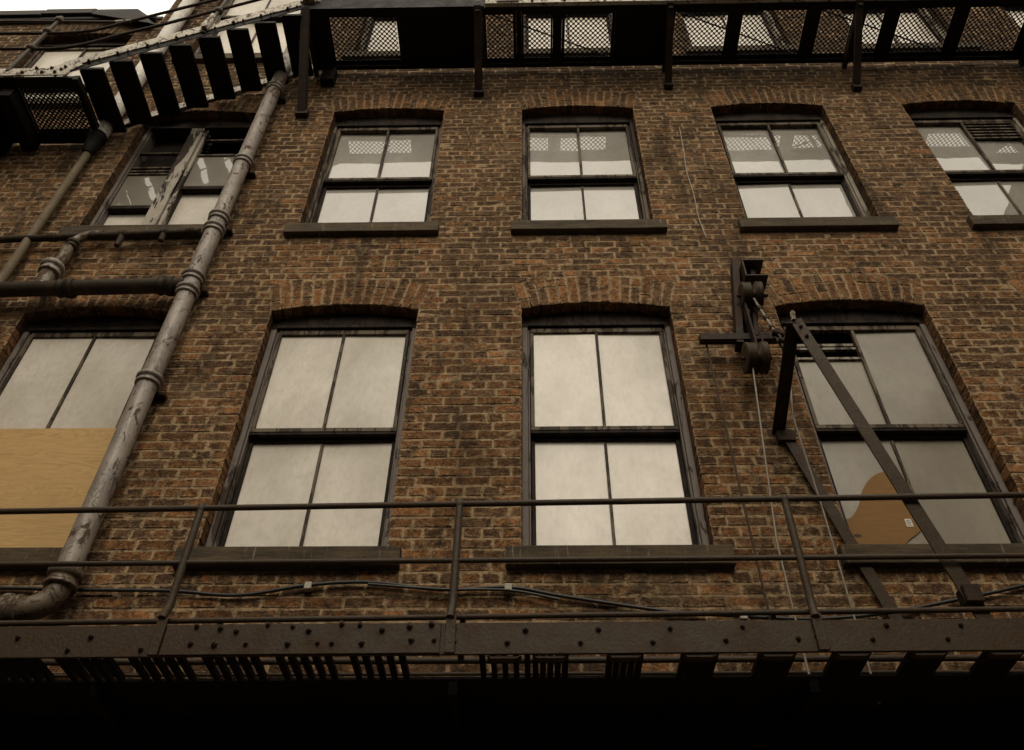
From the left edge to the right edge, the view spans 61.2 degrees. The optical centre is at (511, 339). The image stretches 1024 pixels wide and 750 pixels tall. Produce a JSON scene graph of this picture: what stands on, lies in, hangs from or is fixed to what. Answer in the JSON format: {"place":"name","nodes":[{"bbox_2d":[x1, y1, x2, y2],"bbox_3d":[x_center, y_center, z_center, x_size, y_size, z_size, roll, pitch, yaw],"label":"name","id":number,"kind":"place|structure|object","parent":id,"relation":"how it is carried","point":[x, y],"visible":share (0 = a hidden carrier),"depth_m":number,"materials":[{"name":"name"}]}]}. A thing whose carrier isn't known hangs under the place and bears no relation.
{"place":"outdoors","nodes":[
{"label":"outdoors","id":0,"kind":"place"},
{"bbox_2d":[0,0,175,16],"label":"sky","id":1,"kind":"structure","parent":0,"point":[149,7],"materials":[{"name":"white"}]},
{"label":"ground","id":2,"kind":"structure","parent":0,"visible":0},
{"bbox_2d":[0,0,1023,679],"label":"brick building","id":3,"kind":"structure","parent":2,"relation":"on","point":[448,286],"depth_m":6.43,"materials":[{"name":"brown brick"}]},
{"bbox_2d":[14,41,127,108],"bbox_3d":[-4.990,-2.903,9.626,1.286,1.820,0.360,0,-47,1],"label":"window","id":4,"kind":"structure","parent":3,"relation":"in","point":[41,59],"depth_m":10.02,"materials":[{"name":"white glass"}]},
{"bbox_2d":[0,316,164,571],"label":"window","id":5,"kind":"structure","parent":3,"relation":"in","point":[67,385],"depth_m":5.98,"materials":[{"name":"grey paint"}]},
{"bbox_2d":[0,230,184,298],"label":"branch pipe","id":6,"kind":"object","parent":3,"relation":"attached to","point":[48,281],"visible":0.98,"depth_m":6.52,"materials":[{"name":"metal"}]},
{"bbox_2d":[0,0,199,281],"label":"vent pipe","id":7,"kind":"object","parent":3,"relation":"attached to","point":[95,141],"visible":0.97,"depth_m":8.03,"materials":[{"name":"grey metal"}]},
{"bbox_2d":[0,227,200,247],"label":"service pipe","id":8,"kind":"object","parent":3,"relation":"attached to","point":[120,236],"visible":1,"depth_m":7.09,"materials":[{"name":"metal"}]},
{"bbox_2d":[0,12,300,626],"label":"drainpipe","id":9,"kind":"object","parent":3,"relation":"attached to","point":[60,585],"visible":0.85,"depth_m":5.75,"materials":[{"name":"grey metal"}]},
{"bbox_2d":[58,119,252,239],"bbox_3d":[-3.123,-1.499,8.092,1.286,2.173,0.360,0,-47,1],"label":"window","id":10,"kind":"structure","parent":3,"relation":"in","point":[172,179],"depth_m":8.10,"materials":[{"name":"grey glass"}]},
{"bbox_2d":[171,0,300,63],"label":"window","id":11,"kind":"structure","parent":3,"relation":"in","point":[264,4],"depth_m":10.66,"materials":[{"name":"white glass"}]},
{"bbox_2d":[172,313,416,570],"bbox_3d":[-1.265,0.600,5.827,1.286,2.309,0.360,0,-47,1],"label":"window","id":12,"kind":"structure","parent":3,"relation":"in","point":[323,422],"depth_m":5.77,"materials":[{"name":"white glass"}]},
{"bbox_2d":[283,116,442,237],"bbox_3d":[-1.239,-1.515,8.055,1.286,2.173,0.360,0,-47,1],"label":"window","id":13,"kind":"structure","parent":3,"relation":"in","point":[377,176],"depth_m":8.00,"materials":[{"name":"white glass"}]},
{"bbox_2d":[342,17,400,59],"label":"window","id":14,"kind":"structure","parent":3,"relation":"in","point":[372,19],"depth_m":10.23,"materials":[{"name":"white glass"}]},
{"bbox_2d":[0,492,1023,749],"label":"balcony","id":15,"kind":"structure","parent":3,"relation":"attached to","point":[770,702],"depth_m":4.04,"materials":[{"name":"brown paint"}]},
{"bbox_2d":[0,0,1023,156],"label":"fire escape","id":16,"kind":"object","parent":3,"relation":"attached to","point":[441,34],"visible":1,"depth_m":8.84,"materials":[{"name":"black paint"}]},
{"bbox_2d":[0,580,1023,620],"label":"black cable","id":17,"kind":"object","parent":3,"relation":"attached to","point":[508,588],"visible":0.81,"depth_m":4.75,"materials":[{"name":"rubber"}]},
{"bbox_2d":[41,654,1023,677],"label":"conduit","id":18,"kind":"object","parent":3,"relation":"attached to","point":[602,659],"visible":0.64,"depth_m":4.39,"materials":[{"name":"metal"}]},
{"bbox_2d":[513,13,611,57],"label":"window","id":19,"kind":"structure","parent":3,"relation":"in","point":[568,16],"depth_m":10.29,"materials":[{"name":"white glass"}]},
{"bbox_2d":[511,113,667,234],"bbox_3d":[0.645,-1.531,8.018,1.286,2.173,0.360,0,-47,1],"label":"window","id":20,"kind":"structure","parent":3,"relation":"in","point":[585,176],"depth_m":7.96,"materials":[{"name":"grey glass"}]},
{"bbox_2d":[505,311,735,569],"bbox_3d":[0.619,0.583,5.790,1.286,2.309,0.360,0,-47,1],"label":"window","id":21,"kind":"structure","parent":3,"relation":"in","point":[609,418],"depth_m":5.73,"materials":[{"name":"white glass"}]},
{"bbox_2d":[679,127,706,237],"bbox_3d":[1.583,-1.431,7.689,0.044,1.750,0.015,-8,-47,8],"label":"white wire","id":22,"kind":"object","parent":3,"relation":"attached to","point":[690,184],"visible":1,"depth_m":7.60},
{"bbox_2d":[699,258,777,374],"bbox_3d":[1.596,-0.217,6.174,0.580,1.245,0.252,0,-47,1],"label":"pulley bracket","id":23,"kind":"object","parent":3,"relation":"attached to","point":[751,342],"visible":0.95,"depth_m":6.09,"materials":[{"name":"metal"}]},
{"bbox_2d":[706,344,769,619],"bbox_3d":[1.357,0.919,5.124,0.015,2.590,0.064,-28,-53,25],"label":"hoist cable","id":24,"kind":"object","parent":23,"relation":"hanging from","point":[743,504],"visible":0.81,"depth_m":5.19,"materials":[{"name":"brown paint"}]},
{"bbox_2d":[753,298,795,365],"bbox_3d":[1.790,-0.052,5.884,0.088,0.768,0.157,29,-53,-24],"label":"hoist chain","id":25,"kind":"object","parent":23,"relation":"hanging from","point":[777,335],"visible":0.54,"depth_m":5.85,"materials":[{"name":"metal"}]},
{"bbox_2d":[752,366,809,673],"bbox_3d":[1.479,0.934,4.903,0.206,2.251,0.086,23,-50,-20],"label":"hoist cable","id":26,"kind":"object","parent":23,"relation":"hanging from","point":[779,553],"visible":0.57,"depth_m":4.90,"materials":[{"name":"metal"}]},
{"bbox_2d":[682,11,798,54],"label":"window","id":27,"kind":"structure","parent":3,"relation":"in","point":[747,13],"depth_m":10.20,"materials":[{"name":"glass"}]},
{"bbox_2d":[714,111,898,232],"bbox_3d":[2.529,-1.548,7.980,1.286,2.173,0.360,0,-47,1],"label":"window","id":28,"kind":"structure","parent":3,"relation":"in","point":[789,173],"depth_m":7.92,"materials":[{"name":"glass"}]},
{"bbox_2d":[772,310,993,618],"bbox_3d":[1.928,0.810,4.800,0.545,2.094,0.757,0,-47,1],"label":"ladder frame","id":29,"kind":"object","parent":3,"relation":"attached to","point":[968,594],"visible":0.83,"depth_m":4.81,"materials":[{"name":"brown paint"}]},
{"bbox_2d":[790,386,880,703],"bbox_3d":[1.776,0.979,4.874,0.073,2.151,0.013,0,-47,1],"label":"hoist cable","id":30,"kind":"object","parent":29,"relation":"hanging from","point":[834,549],"visible":0.77,"depth_m":4.85,"materials":[{"name":"metal"}]},
{"bbox_2d":[777,309,1023,568],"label":"window","id":31,"kind":"structure","parent":3,"relation":"in","point":[899,380],"depth_m":5.72,"materials":[{"name":"grey glass"}]},
{"bbox_2d":[846,472,920,543],"bbox_3d":[2.265,1.051,5.319,0.491,0.598,0.010,0,-47,1],"label":"curved board","id":32,"kind":"object","parent":31,"relation":"in","point":[882,522],"visible":0.57,"depth_m":5.27,"materials":[{"name":"brown wood"}]},
{"bbox_2d":[842,8,980,51],"bbox_3d":[4.441,-3.866,10.368,1.286,2.440,0.360,0,-47,1],"label":"window","id":33,"kind":"structure","parent":3,"relation":"in","point":[925,10],"depth_m":10.15,"materials":[{"name":"glass"}]},
{"bbox_2d":[907,109,1023,229],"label":"window","id":34,"kind":"structure","parent":3,"relation":"in","point":[981,152],"depth_m":8.11,"materials":[{"name":"glass"}]},
{"bbox_2d":[1002,7,1023,26],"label":"window","id":35,"kind":"structure","parent":3,"relation":"in","point":[1004,9],"depth_m":10.48,"materials":[{"name":"white glass"}]}
]}

